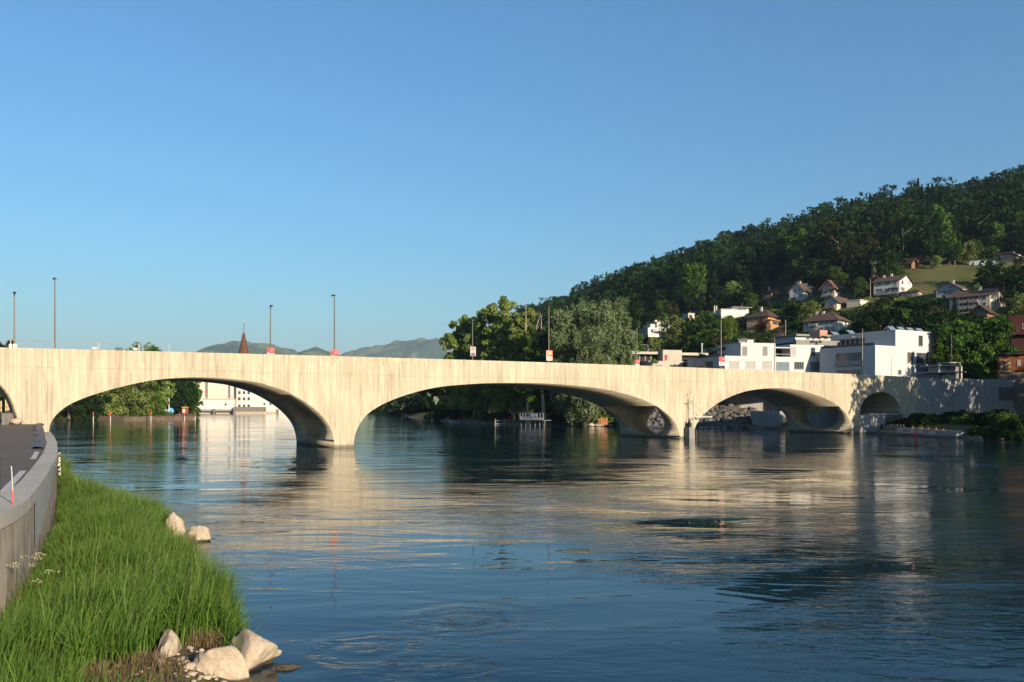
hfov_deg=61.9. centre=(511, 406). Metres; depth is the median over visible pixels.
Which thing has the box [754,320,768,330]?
copper beech
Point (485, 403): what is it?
tree
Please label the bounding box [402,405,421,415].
bush
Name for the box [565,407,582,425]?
bush
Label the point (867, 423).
pier block
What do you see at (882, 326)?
tree
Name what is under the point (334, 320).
street lamp
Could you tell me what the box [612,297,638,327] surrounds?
tree
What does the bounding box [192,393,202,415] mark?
tree
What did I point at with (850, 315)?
undergrowth
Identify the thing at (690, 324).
tree
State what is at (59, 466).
rope
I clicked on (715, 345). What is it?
tree
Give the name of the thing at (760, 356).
apartment block
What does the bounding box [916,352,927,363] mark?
window
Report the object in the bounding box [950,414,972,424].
bush
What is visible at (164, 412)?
bush
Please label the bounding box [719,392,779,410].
back wall
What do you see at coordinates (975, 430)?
bush
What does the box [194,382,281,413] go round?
power station
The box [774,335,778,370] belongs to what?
street lamp
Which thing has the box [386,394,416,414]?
tree
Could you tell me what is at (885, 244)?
tree
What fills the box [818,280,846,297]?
house
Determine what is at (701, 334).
tree
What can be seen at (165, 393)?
tree
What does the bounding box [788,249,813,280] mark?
tree
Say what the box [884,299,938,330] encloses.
tree
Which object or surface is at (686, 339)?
tree
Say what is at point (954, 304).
fir tree
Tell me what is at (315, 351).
hills
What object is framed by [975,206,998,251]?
tree
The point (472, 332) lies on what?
street lamp
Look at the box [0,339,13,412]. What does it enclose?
tree
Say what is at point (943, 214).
tree
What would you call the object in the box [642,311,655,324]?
tree
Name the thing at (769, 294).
house
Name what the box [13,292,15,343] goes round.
street lamp
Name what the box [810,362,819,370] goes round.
window
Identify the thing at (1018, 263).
tree
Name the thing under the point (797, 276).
tree
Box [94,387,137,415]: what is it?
tree
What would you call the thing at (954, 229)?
tree
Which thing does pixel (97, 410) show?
tree
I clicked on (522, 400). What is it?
tree
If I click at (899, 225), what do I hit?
tree
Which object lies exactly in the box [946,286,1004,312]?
apartment house
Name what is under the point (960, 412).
bush
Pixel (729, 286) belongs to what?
tree
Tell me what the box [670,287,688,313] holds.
tree
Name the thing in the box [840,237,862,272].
tree
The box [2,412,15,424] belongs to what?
railing
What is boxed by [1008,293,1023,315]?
tree
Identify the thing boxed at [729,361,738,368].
window
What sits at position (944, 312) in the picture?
tree
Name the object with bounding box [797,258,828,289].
tree
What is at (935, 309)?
tree
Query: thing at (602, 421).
plank fence
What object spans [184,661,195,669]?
boulder
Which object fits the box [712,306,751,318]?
villa
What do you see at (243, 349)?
church tower
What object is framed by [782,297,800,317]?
tree
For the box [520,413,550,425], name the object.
viewing platform
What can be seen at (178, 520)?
boulder
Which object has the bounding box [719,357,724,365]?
poster
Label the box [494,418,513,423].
wooden fence
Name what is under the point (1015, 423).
bush
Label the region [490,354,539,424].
tree
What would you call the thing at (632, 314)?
fir tree
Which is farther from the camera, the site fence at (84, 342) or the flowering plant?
the site fence at (84, 342)
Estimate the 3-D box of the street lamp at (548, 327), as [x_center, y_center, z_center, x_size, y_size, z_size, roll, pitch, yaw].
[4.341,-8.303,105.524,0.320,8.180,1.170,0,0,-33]
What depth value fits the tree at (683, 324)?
299.25 m
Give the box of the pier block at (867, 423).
[854,413,907,433]
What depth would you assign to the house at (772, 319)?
302.71 m
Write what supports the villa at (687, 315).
on the ground at (927, 278)
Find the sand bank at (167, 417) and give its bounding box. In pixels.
[97,415,194,419]
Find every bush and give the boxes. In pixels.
[53,417,69,420]
[154,411,174,414]
[382,411,404,414]
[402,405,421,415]
[423,408,452,420]
[448,409,477,419]
[479,409,517,422]
[548,409,570,424]
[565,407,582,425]
[589,414,610,425]
[606,416,617,424]
[892,418,909,426]
[906,413,923,426]
[920,413,940,424]
[937,411,958,423]
[943,409,975,416]
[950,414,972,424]
[966,426,987,435]
[968,410,994,426]
[970,283,982,288]
[981,427,1006,439]
[982,408,1008,413]
[986,411,1018,426]
[1000,430,1023,441]
[1001,415,1023,431]
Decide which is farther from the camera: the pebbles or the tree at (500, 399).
the tree at (500, 399)
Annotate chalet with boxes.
[968,304,997,318]
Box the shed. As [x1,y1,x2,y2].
[904,258,922,268]
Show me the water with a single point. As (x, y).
(395, 548)
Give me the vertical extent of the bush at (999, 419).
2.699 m
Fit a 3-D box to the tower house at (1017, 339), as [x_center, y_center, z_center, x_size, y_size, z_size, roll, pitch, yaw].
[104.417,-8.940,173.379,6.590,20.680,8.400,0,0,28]
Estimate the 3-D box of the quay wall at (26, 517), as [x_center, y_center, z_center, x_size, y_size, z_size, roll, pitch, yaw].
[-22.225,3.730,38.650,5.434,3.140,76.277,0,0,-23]
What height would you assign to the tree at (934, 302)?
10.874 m
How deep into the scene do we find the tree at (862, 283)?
321.31 m
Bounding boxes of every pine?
[860,302,883,325]
[873,296,895,318]
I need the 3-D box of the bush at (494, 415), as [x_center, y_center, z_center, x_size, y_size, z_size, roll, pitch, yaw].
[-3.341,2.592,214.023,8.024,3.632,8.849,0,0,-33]
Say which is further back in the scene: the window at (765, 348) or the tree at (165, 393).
the tree at (165, 393)
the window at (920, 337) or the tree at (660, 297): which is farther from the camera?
the tree at (660, 297)
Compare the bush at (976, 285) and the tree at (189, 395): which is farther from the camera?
the tree at (189, 395)
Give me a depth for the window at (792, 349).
176.65 m
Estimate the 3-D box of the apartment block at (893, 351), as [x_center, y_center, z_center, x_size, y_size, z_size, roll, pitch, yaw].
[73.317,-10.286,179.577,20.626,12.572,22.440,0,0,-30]
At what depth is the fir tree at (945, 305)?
252.93 m
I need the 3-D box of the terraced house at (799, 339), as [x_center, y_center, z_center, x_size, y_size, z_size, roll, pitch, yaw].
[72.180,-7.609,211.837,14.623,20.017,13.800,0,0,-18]
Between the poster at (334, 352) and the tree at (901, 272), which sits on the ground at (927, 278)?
the tree at (901, 272)
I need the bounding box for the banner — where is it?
[898,427,935,434]
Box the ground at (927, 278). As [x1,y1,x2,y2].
[53,232,1023,439]
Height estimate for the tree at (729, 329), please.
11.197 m
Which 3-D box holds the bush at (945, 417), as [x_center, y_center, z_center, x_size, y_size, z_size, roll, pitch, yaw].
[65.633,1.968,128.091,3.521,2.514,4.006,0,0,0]
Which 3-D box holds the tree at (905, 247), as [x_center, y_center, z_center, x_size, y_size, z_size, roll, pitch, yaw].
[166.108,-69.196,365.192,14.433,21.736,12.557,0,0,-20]
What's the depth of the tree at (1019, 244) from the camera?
369.28 m
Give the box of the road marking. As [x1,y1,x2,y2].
[0,452,38,491]
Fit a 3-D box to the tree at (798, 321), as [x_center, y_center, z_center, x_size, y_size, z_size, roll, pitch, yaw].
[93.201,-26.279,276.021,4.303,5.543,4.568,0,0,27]
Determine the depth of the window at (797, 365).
177.06 m
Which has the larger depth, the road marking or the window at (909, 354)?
the window at (909, 354)
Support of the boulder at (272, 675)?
in the water
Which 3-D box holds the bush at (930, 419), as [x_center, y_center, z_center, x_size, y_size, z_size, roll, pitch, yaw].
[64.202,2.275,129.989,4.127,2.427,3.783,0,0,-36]
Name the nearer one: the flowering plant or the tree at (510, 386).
the flowering plant
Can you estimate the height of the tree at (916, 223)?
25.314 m
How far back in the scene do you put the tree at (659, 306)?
386.83 m
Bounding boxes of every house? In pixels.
[744,307,783,330]
[760,287,784,300]
[773,334,839,345]
[788,281,816,301]
[800,311,850,331]
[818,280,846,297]
[821,293,847,310]
[871,273,913,295]
[900,290,925,295]
[933,280,969,296]
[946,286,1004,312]
[989,251,1023,261]
[1008,311,1023,372]
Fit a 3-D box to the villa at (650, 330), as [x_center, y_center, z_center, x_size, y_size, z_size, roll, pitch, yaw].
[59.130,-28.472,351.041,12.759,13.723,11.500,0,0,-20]
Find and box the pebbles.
[109,538,250,681]
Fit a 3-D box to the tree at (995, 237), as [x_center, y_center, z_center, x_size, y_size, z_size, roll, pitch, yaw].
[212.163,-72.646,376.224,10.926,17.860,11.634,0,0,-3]
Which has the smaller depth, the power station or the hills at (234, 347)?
the power station
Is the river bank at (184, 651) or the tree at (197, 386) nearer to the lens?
the river bank at (184, 651)
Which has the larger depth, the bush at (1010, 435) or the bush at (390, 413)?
the bush at (390, 413)
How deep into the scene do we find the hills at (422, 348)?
7214.02 m
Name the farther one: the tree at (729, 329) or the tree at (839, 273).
the tree at (839, 273)
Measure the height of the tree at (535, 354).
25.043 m
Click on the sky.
(182, 171)
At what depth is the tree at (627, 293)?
383.35 m
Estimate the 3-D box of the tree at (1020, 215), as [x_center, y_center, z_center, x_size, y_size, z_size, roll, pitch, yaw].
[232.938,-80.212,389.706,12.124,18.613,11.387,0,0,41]
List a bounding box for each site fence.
[56,341,97,348]
[99,342,138,350]
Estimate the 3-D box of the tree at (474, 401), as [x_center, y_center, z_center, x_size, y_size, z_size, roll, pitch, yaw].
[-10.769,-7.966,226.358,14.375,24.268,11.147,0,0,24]
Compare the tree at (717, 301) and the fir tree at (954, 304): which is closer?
the fir tree at (954, 304)
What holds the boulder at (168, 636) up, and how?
on the river bank at (184, 651)
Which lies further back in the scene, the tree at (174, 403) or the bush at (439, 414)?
the tree at (174, 403)
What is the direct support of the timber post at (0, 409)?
on the road
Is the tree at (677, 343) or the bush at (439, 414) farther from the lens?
the tree at (677, 343)
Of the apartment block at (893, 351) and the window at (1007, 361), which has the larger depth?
the apartment block at (893, 351)
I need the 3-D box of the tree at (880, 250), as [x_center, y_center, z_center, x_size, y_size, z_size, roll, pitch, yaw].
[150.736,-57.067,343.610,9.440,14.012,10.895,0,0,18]
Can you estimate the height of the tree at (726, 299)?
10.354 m
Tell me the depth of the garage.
311.33 m
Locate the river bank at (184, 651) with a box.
[30,506,233,681]
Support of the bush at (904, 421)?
on the ground at (927, 278)
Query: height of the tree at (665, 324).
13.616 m
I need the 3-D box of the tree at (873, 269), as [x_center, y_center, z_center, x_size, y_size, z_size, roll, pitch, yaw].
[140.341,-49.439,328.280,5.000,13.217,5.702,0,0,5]
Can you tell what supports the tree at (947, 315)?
on the ground at (927, 278)
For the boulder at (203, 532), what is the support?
in the water
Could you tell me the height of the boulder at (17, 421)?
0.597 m
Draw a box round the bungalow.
[769,332,788,342]
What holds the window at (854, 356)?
in the apartment block at (893, 351)
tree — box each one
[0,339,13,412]
[54,395,98,419]
[65,390,111,419]
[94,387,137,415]
[108,383,150,415]
[109,344,157,415]
[125,342,167,415]
[153,380,176,410]
[158,380,190,409]
[168,381,198,414]
[180,381,202,413]
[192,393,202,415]
[370,402,392,412]
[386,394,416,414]
[405,388,439,412]
[429,386,452,410]
[439,314,471,418]
[445,332,492,418]
[465,305,491,406]
[479,332,519,415]
[480,358,490,417]
[487,357,514,418]
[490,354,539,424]
[506,307,536,418]
[512,387,560,424]
[516,334,545,412]
[521,325,560,423]
[531,322,540,331]
[542,308,560,331]
[612,288,644,327]
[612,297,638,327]
[628,297,639,343]
[631,330,646,351]
[634,300,651,324]
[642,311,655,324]
[643,337,667,351]
[648,311,661,321]
[651,288,671,312]
[651,293,655,315]
[654,300,667,316]
[658,314,685,345]
[660,313,669,320]
[663,301,679,316]
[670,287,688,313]
[671,338,691,352]
[678,318,694,339]
[681,287,704,312]
[682,335,703,352]
[682,338,698,352]
[683,318,706,331]
[685,324,705,340]
[686,256,719,304]
[690,328,712,353]
[691,310,719,339]
[698,328,728,354]
[706,286,727,308]
[706,315,723,333]
[707,331,728,345]
[710,340,726,354]
[723,288,733,306]
[725,281,740,291]
[728,281,756,306]
[728,334,742,343]
[730,270,752,293]
[742,331,766,342]
[743,293,758,308]
[778,247,796,281]
[782,228,817,275]
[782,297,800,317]
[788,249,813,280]
[791,269,806,283]
[793,316,804,328]
[796,300,810,316]
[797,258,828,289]
[797,300,822,319]
[805,221,835,270]
[812,221,853,259]
[818,226,855,265]
[820,265,839,284]
[826,266,848,283]
[829,230,857,245]
[836,240,864,273]
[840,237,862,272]
[842,244,853,282]
[850,269,865,287]
[852,276,869,298]
[857,231,882,266]
[858,309,896,332]
[864,257,871,290]
[870,207,901,246]
[870,261,882,286]
[873,241,904,267]
[873,309,889,329]
[874,253,898,276]
[876,246,898,267]
[877,219,899,249]
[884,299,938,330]
[888,215,918,261]
[889,218,919,266]
[889,263,906,274]
[889,307,912,327]
[900,231,932,261]
[903,207,945,262]
[912,315,940,331]
[914,225,946,264]
[921,204,956,247]
[924,300,945,312]
[925,305,943,319]
[926,341,963,378]
[927,310,961,324]
[929,255,942,268]
[930,316,1022,378]
[932,233,948,255]
[937,313,960,325]
[940,218,965,249]
[942,241,959,264]
[943,296,947,310]
[944,237,967,264]
[947,309,965,322]
[952,203,991,247]
[952,215,965,244]
[953,296,956,313]
[960,240,977,264]
[961,235,980,256]
[961,316,975,322]
[962,238,980,260]
[970,315,987,321]
[974,254,1006,282]
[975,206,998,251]
[978,221,1007,253]
[983,277,995,287]
[989,316,1009,347]
[991,274,1015,306]
[997,223,1018,251]
[1005,265,1023,292]
[1006,291,1023,310]
[1008,224,1023,257]
[1008,291,1023,308]
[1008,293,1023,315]
[1009,258,1023,274]
[1010,211,1023,241]
[1016,217,1023,240]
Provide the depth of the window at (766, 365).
174.82 m
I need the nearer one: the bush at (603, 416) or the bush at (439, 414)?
the bush at (603, 416)
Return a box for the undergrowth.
[643,264,1022,354]
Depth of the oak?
388.92 m
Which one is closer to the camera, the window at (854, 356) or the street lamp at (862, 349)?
the street lamp at (862, 349)
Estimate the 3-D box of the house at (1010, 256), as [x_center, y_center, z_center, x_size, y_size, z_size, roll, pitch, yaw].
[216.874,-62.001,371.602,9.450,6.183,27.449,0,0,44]
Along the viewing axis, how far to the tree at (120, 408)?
286.72 m
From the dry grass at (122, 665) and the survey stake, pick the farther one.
the survey stake
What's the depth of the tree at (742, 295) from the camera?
372.06 m
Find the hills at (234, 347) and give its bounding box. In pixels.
[196,341,298,354]
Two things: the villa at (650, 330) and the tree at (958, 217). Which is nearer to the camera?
the villa at (650, 330)
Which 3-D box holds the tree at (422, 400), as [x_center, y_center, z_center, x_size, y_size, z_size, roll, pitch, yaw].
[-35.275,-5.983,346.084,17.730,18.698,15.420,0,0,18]
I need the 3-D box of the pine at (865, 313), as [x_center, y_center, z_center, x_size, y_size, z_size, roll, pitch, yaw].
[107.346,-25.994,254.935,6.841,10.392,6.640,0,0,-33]
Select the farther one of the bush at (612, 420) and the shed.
the shed
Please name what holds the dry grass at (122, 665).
on the river bank at (184, 651)
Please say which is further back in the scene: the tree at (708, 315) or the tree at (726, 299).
the tree at (726, 299)
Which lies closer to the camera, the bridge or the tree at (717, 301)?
the bridge
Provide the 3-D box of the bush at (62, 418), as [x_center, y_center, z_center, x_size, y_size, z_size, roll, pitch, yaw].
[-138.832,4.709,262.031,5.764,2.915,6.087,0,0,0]
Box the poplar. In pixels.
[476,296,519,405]
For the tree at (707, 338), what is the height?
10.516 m
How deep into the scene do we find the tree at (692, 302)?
376.62 m
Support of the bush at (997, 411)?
on the ground at (927, 278)
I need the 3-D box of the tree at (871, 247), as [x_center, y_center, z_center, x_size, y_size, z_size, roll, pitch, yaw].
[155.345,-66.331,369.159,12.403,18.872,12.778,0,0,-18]
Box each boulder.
[11,418,21,423]
[155,628,181,657]
[164,512,184,540]
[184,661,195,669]
[188,525,210,541]
[193,645,248,681]
[226,628,281,671]
[265,673,275,677]
[275,664,301,669]
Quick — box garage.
[846,299,867,307]
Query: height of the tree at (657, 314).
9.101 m
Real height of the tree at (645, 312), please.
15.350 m
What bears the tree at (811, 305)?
on the ground at (927, 278)
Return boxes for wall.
[0,431,57,619]
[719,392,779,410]
[806,413,862,428]
[820,406,837,413]
[879,424,963,437]
[918,378,1023,415]
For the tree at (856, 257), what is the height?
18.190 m
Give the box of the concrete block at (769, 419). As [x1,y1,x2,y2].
[750,411,784,427]
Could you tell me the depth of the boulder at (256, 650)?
14.30 m
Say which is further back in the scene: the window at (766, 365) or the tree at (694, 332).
the tree at (694, 332)
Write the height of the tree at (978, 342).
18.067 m
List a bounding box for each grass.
[0,450,286,681]
[55,646,189,681]
[154,521,197,543]
[174,624,236,647]
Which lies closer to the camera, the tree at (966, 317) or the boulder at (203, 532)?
the boulder at (203, 532)
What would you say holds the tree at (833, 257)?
on the ground at (927, 278)
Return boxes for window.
[695,361,712,367]
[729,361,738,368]
[742,346,747,355]
[745,361,755,369]
[762,346,767,355]
[762,361,771,369]
[776,362,789,370]
[790,347,795,355]
[794,362,803,369]
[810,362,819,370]
[811,347,814,355]
[836,352,861,366]
[836,369,860,373]
[907,352,912,362]
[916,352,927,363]
[918,335,922,346]
[1000,359,1010,370]
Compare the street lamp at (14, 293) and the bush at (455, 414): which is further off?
the bush at (455, 414)
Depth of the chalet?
261.49 m
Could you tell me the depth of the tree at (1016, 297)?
264.40 m
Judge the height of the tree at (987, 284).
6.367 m
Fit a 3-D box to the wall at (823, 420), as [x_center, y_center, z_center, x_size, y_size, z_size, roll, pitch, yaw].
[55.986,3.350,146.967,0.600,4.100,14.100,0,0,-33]
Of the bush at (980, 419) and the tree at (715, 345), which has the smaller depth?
the bush at (980, 419)
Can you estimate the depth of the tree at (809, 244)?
396.25 m
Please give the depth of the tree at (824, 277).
355.29 m
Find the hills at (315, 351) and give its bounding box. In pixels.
[296,347,339,355]
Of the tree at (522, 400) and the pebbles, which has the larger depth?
the tree at (522, 400)
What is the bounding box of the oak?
[679,262,708,311]
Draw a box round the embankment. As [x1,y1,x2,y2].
[648,424,739,427]
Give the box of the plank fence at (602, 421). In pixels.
[598,418,606,424]
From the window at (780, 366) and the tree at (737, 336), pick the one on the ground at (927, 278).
the tree at (737, 336)
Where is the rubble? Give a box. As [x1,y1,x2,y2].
[647,402,758,427]
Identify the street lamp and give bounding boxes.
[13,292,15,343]
[53,277,56,348]
[269,305,272,347]
[331,294,335,349]
[471,316,475,359]
[545,306,549,361]
[636,326,639,359]
[716,319,721,368]
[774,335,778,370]
[857,329,862,374]
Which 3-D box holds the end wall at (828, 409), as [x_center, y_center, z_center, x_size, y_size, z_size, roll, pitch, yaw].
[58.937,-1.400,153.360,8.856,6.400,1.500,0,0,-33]
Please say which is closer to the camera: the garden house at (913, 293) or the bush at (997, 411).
the bush at (997, 411)
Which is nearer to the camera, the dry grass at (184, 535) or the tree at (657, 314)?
the dry grass at (184, 535)
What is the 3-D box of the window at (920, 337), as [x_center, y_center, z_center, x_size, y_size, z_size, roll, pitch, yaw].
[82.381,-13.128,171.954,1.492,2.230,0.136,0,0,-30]
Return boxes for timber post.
[0,401,1,418]
[5,399,6,418]
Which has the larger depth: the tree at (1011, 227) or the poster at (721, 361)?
the tree at (1011, 227)
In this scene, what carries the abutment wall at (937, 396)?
on the ground at (927, 278)
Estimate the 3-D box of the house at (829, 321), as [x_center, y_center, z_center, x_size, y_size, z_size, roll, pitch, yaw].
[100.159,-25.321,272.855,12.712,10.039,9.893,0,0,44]
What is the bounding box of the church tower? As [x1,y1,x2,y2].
[239,321,248,353]
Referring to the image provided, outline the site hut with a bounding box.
[182,407,188,413]
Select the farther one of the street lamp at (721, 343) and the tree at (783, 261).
the tree at (783, 261)
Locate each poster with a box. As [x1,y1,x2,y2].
[267,348,273,353]
[331,350,338,355]
[470,347,475,355]
[546,350,552,360]
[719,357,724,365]
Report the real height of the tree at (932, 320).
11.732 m
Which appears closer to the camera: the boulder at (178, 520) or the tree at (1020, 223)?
the boulder at (178, 520)
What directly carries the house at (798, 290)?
on the ground at (927, 278)
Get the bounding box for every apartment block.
[631,350,707,366]
[687,343,823,372]
[810,326,936,377]
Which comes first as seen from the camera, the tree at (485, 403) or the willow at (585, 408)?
the willow at (585, 408)
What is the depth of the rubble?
175.75 m
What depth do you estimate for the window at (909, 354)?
170.25 m
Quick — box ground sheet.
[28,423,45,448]
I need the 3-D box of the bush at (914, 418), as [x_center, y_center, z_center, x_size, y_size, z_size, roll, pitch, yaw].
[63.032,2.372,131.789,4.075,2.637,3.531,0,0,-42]
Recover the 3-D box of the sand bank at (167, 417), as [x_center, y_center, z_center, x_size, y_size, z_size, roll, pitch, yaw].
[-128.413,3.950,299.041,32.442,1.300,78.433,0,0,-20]
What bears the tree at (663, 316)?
on the ground at (927, 278)
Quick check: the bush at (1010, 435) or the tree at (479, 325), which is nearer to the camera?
the bush at (1010, 435)
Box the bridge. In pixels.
[0,347,917,449]
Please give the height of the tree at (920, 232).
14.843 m
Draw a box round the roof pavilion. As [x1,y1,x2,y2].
[728,339,754,343]
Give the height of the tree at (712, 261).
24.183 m
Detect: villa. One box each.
[639,320,670,343]
[681,313,694,320]
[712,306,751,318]
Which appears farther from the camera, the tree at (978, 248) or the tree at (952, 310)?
the tree at (978, 248)
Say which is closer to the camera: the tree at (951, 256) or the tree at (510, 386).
the tree at (510, 386)
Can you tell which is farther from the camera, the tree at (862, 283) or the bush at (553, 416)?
the tree at (862, 283)
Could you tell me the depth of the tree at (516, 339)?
206.40 m
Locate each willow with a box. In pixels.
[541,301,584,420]
[551,296,634,415]
[551,324,610,425]
[606,321,639,364]
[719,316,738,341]
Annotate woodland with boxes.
[511,164,1023,331]
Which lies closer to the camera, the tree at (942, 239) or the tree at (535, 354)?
the tree at (535, 354)
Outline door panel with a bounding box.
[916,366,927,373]
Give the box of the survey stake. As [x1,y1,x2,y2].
[11,466,13,503]
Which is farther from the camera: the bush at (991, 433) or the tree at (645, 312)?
the tree at (645, 312)
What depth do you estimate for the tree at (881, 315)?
219.72 m
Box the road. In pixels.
[0,419,46,489]
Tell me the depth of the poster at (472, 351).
111.69 m
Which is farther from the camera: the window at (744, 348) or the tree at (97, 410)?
the tree at (97, 410)
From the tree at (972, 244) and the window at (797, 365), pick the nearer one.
the window at (797, 365)
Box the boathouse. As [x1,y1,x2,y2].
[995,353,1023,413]
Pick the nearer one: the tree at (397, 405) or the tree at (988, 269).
the tree at (988, 269)
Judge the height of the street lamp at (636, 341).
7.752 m
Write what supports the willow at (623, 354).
on the ground at (927, 278)
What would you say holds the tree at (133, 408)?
on the ground at (927, 278)
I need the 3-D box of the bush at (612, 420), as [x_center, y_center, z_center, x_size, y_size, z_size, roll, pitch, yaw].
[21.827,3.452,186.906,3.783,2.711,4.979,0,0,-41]
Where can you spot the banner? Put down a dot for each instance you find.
(917, 431)
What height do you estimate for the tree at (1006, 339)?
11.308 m
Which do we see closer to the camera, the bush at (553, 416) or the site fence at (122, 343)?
the site fence at (122, 343)
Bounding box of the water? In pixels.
[39,410,1023,681]
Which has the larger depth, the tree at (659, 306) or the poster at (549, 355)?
the tree at (659, 306)
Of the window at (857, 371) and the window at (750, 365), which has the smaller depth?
the window at (857, 371)
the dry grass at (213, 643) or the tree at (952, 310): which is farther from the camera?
the tree at (952, 310)
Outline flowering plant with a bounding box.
[4,552,58,608]
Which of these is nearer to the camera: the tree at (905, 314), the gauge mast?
the gauge mast
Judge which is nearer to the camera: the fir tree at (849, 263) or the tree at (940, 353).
the tree at (940, 353)
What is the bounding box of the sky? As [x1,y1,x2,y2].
[0,0,1023,354]
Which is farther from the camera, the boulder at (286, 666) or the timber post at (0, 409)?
the timber post at (0, 409)
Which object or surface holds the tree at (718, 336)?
on the ground at (927, 278)
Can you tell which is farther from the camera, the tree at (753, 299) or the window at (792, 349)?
the tree at (753, 299)
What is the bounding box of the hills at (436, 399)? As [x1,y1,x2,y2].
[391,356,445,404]
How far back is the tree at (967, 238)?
362.79 m
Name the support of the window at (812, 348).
in the apartment block at (760, 356)
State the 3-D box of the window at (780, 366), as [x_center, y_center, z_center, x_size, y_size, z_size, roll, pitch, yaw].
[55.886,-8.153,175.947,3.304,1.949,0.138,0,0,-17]
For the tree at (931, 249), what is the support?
on the ground at (927, 278)
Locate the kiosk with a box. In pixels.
[917,362,966,378]
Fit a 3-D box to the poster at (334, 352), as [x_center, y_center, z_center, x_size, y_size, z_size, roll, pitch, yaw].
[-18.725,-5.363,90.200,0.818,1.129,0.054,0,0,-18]
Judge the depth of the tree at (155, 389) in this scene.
299.38 m
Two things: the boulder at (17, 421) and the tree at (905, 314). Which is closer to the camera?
the boulder at (17, 421)
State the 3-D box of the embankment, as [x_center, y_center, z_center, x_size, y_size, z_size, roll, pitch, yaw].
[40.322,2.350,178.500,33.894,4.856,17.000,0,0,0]
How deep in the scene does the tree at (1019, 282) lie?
266.55 m
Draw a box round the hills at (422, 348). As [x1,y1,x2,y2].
[340,338,453,358]
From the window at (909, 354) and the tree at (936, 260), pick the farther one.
the tree at (936, 260)
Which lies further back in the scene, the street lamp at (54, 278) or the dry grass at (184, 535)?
the street lamp at (54, 278)
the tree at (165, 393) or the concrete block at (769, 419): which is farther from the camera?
the tree at (165, 393)
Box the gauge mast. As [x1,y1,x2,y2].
[685,392,711,438]
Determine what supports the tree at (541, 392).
on the ground at (927, 278)
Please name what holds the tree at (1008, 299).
on the ground at (927, 278)
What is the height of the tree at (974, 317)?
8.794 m
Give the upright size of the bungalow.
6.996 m
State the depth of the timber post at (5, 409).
99.92 m
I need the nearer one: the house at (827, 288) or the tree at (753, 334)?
the tree at (753, 334)
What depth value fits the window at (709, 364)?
179.67 m
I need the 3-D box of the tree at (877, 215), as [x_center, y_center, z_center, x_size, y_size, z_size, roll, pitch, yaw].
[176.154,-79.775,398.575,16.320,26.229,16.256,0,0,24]
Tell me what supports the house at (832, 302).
on the ground at (927, 278)
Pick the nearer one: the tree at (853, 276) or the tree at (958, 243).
the tree at (853, 276)
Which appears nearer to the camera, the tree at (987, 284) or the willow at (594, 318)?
the willow at (594, 318)
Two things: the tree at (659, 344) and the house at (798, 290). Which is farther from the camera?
the house at (798, 290)
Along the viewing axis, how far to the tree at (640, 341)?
288.36 m
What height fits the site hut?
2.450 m
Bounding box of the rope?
[57,451,60,474]
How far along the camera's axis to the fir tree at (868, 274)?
330.84 m
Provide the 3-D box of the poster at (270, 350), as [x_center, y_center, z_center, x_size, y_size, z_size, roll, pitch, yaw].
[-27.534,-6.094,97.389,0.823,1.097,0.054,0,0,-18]
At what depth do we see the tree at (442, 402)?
273.40 m
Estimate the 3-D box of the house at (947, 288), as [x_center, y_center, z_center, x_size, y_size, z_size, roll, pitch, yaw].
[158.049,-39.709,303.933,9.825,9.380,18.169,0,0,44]
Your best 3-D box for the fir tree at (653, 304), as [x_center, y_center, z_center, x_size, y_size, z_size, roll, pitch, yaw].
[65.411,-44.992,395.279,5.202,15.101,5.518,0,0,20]
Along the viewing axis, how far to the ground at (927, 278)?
328.58 m
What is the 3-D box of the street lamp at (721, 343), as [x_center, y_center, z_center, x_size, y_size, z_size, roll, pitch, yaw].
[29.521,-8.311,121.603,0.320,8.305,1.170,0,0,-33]
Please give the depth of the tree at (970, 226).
384.27 m
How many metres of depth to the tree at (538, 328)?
391.48 m
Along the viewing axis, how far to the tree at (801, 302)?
296.80 m
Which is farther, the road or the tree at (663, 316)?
the tree at (663, 316)
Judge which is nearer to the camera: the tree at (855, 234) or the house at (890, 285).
the house at (890, 285)
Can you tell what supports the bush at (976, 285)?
on the ground at (927, 278)
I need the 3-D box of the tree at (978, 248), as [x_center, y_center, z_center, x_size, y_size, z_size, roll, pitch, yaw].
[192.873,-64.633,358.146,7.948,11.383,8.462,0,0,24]
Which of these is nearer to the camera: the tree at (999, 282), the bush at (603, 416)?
the bush at (603, 416)
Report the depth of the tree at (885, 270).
326.00 m
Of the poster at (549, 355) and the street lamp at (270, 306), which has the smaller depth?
the street lamp at (270, 306)
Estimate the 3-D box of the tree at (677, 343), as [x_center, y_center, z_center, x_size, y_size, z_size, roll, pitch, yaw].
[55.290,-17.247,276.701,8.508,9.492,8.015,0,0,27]
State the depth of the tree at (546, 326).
357.69 m
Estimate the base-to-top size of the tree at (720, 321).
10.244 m
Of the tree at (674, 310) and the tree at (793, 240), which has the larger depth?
the tree at (793, 240)
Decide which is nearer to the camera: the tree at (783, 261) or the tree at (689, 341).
the tree at (689, 341)
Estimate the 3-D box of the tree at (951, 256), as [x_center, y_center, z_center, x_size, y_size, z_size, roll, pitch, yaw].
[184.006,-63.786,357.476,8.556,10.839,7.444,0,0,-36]

